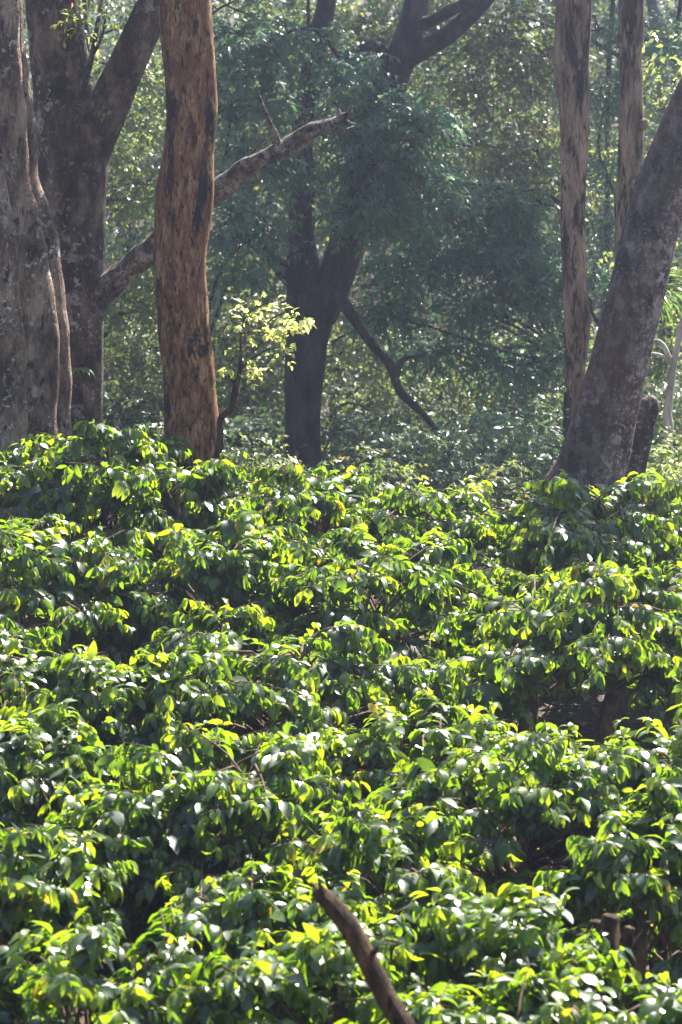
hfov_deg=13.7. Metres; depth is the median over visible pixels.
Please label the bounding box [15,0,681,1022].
ground
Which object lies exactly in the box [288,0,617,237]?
forest tree
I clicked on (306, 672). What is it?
coffee bush
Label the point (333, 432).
shrub
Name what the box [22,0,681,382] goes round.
wood
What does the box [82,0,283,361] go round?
forest tree
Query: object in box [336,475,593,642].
coffee bush
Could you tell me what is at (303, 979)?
coffee bush
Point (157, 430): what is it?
shrub
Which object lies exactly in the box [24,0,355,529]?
forked tree
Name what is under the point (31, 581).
coffee bush
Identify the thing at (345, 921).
dead pole
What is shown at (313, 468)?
shrub
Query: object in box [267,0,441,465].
forest tree
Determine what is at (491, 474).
shrub
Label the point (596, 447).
leaning tree
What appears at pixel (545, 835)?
coffee bush
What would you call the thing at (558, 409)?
shrub
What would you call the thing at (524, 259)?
forest tree
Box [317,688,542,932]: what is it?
coffee bush
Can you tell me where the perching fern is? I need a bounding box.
[71,367,93,375]
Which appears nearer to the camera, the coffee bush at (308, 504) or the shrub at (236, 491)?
the coffee bush at (308, 504)
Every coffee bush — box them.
[0,419,225,639]
[0,443,100,630]
[0,513,180,681]
[0,622,140,760]
[0,641,253,838]
[0,697,142,924]
[0,822,146,1019]
[0,903,221,1023]
[6,766,270,1015]
[43,442,304,608]
[52,594,478,843]
[88,499,365,667]
[93,719,424,939]
[158,859,423,1023]
[166,920,412,1023]
[204,461,437,638]
[224,521,545,731]
[258,800,545,999]
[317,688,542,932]
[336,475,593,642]
[364,733,681,964]
[369,876,611,1011]
[404,966,578,1023]
[426,552,681,750]
[463,720,645,928]
[472,469,681,674]
[491,943,681,1023]
[532,764,681,997]
[543,702,681,969]
[620,560,681,700]
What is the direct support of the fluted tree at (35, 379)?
on the ground
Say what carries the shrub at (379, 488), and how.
on the ground
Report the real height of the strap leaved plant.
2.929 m
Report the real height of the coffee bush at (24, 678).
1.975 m
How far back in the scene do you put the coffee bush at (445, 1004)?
14.02 m
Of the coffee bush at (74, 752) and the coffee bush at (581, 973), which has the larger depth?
the coffee bush at (74, 752)
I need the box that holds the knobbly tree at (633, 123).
[614,0,648,261]
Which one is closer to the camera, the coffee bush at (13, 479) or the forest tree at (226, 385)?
the coffee bush at (13, 479)
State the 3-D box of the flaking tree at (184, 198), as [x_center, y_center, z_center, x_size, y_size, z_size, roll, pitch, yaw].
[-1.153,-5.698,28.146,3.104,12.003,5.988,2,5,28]
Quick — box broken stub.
[625,395,659,499]
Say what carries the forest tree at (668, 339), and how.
on the ground
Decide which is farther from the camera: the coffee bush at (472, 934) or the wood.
the wood
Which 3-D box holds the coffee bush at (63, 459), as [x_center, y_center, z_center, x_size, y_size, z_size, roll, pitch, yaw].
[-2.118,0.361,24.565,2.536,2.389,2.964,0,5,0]
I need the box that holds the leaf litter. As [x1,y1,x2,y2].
[258,636,681,1001]
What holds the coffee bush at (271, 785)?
on the ground
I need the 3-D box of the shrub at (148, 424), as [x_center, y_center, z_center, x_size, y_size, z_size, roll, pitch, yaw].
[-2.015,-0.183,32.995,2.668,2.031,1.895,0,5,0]
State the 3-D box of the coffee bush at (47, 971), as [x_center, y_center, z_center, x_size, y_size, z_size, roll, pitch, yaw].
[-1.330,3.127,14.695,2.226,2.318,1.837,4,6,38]
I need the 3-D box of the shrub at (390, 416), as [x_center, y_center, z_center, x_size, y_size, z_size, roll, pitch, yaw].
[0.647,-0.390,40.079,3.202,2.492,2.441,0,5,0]
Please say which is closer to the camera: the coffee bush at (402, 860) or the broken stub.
the coffee bush at (402, 860)
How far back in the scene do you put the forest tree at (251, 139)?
55.54 m
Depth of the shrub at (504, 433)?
35.80 m
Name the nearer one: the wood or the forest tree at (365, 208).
the forest tree at (365, 208)
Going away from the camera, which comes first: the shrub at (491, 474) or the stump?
the stump
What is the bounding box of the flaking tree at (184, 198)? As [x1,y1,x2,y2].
[153,0,224,496]
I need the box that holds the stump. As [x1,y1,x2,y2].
[575,913,650,1000]
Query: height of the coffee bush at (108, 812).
2.138 m
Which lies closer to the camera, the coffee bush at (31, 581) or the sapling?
the coffee bush at (31, 581)
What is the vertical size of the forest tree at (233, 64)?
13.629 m
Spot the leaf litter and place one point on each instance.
(595, 710)
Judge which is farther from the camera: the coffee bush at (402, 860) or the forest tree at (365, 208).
the forest tree at (365, 208)
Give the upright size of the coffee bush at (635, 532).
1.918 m
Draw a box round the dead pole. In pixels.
[310,879,414,1023]
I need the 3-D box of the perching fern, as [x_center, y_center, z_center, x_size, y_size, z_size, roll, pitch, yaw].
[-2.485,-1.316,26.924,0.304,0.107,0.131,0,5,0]
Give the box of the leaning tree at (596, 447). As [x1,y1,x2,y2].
[539,77,681,528]
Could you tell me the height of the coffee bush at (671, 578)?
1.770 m
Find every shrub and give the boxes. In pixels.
[103,419,163,460]
[111,408,247,527]
[225,426,312,539]
[225,429,319,498]
[271,404,407,489]
[302,459,339,478]
[306,431,435,497]
[321,401,491,489]
[332,416,502,544]
[332,442,428,505]
[395,397,556,511]
[436,454,537,540]
[437,399,564,508]
[479,380,563,498]
[645,426,681,483]
[646,435,681,564]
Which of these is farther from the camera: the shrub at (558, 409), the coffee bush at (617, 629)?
the shrub at (558, 409)
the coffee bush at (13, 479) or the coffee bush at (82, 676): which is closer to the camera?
the coffee bush at (82, 676)
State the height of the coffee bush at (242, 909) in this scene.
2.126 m
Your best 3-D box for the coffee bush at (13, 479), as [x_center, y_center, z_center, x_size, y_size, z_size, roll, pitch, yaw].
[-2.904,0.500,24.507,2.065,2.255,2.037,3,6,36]
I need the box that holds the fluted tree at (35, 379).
[0,0,72,482]
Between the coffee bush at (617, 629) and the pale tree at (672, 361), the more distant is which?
the pale tree at (672, 361)
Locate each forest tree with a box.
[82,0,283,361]
[103,300,228,436]
[206,0,349,335]
[206,0,359,392]
[209,283,350,448]
[217,0,494,477]
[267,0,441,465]
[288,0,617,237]
[337,159,597,437]
[374,0,615,454]
[400,0,605,250]
[532,0,681,325]
[557,0,681,465]
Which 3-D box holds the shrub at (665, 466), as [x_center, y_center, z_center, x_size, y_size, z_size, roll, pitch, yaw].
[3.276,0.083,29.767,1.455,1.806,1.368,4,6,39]
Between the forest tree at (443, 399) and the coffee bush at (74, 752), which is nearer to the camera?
the coffee bush at (74, 752)
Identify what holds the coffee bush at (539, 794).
on the ground
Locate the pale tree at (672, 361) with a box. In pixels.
[642,30,681,479]
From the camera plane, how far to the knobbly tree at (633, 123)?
30.64 m
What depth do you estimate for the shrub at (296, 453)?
34.72 m
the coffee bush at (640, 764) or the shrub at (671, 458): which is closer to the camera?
the coffee bush at (640, 764)
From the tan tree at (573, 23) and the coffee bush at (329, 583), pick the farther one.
the tan tree at (573, 23)
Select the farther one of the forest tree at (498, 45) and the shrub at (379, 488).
the forest tree at (498, 45)
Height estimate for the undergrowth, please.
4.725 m
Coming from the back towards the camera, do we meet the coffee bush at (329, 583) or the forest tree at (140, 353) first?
the forest tree at (140, 353)
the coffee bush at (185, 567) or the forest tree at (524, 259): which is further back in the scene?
the forest tree at (524, 259)
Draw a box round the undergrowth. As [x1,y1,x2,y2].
[103,276,681,499]
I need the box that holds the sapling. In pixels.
[213,290,316,495]
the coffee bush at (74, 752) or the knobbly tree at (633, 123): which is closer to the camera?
the coffee bush at (74, 752)
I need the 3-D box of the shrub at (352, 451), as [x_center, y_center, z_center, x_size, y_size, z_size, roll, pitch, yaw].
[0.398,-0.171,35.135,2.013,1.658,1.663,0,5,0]
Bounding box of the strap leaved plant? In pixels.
[598,257,681,333]
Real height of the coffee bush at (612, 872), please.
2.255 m
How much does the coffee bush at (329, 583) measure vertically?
2.124 m
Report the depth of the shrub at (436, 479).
33.90 m
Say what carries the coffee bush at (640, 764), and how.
on the ground
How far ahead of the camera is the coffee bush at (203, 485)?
23.96 m
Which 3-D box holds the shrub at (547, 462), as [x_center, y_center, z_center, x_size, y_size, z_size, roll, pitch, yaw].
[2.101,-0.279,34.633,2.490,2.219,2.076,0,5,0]
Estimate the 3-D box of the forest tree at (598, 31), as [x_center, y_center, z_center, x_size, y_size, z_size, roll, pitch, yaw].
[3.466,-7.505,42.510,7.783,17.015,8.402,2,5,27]
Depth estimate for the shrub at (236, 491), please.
29.97 m
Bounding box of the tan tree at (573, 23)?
[553,0,591,419]
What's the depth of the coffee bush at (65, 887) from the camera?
15.99 m

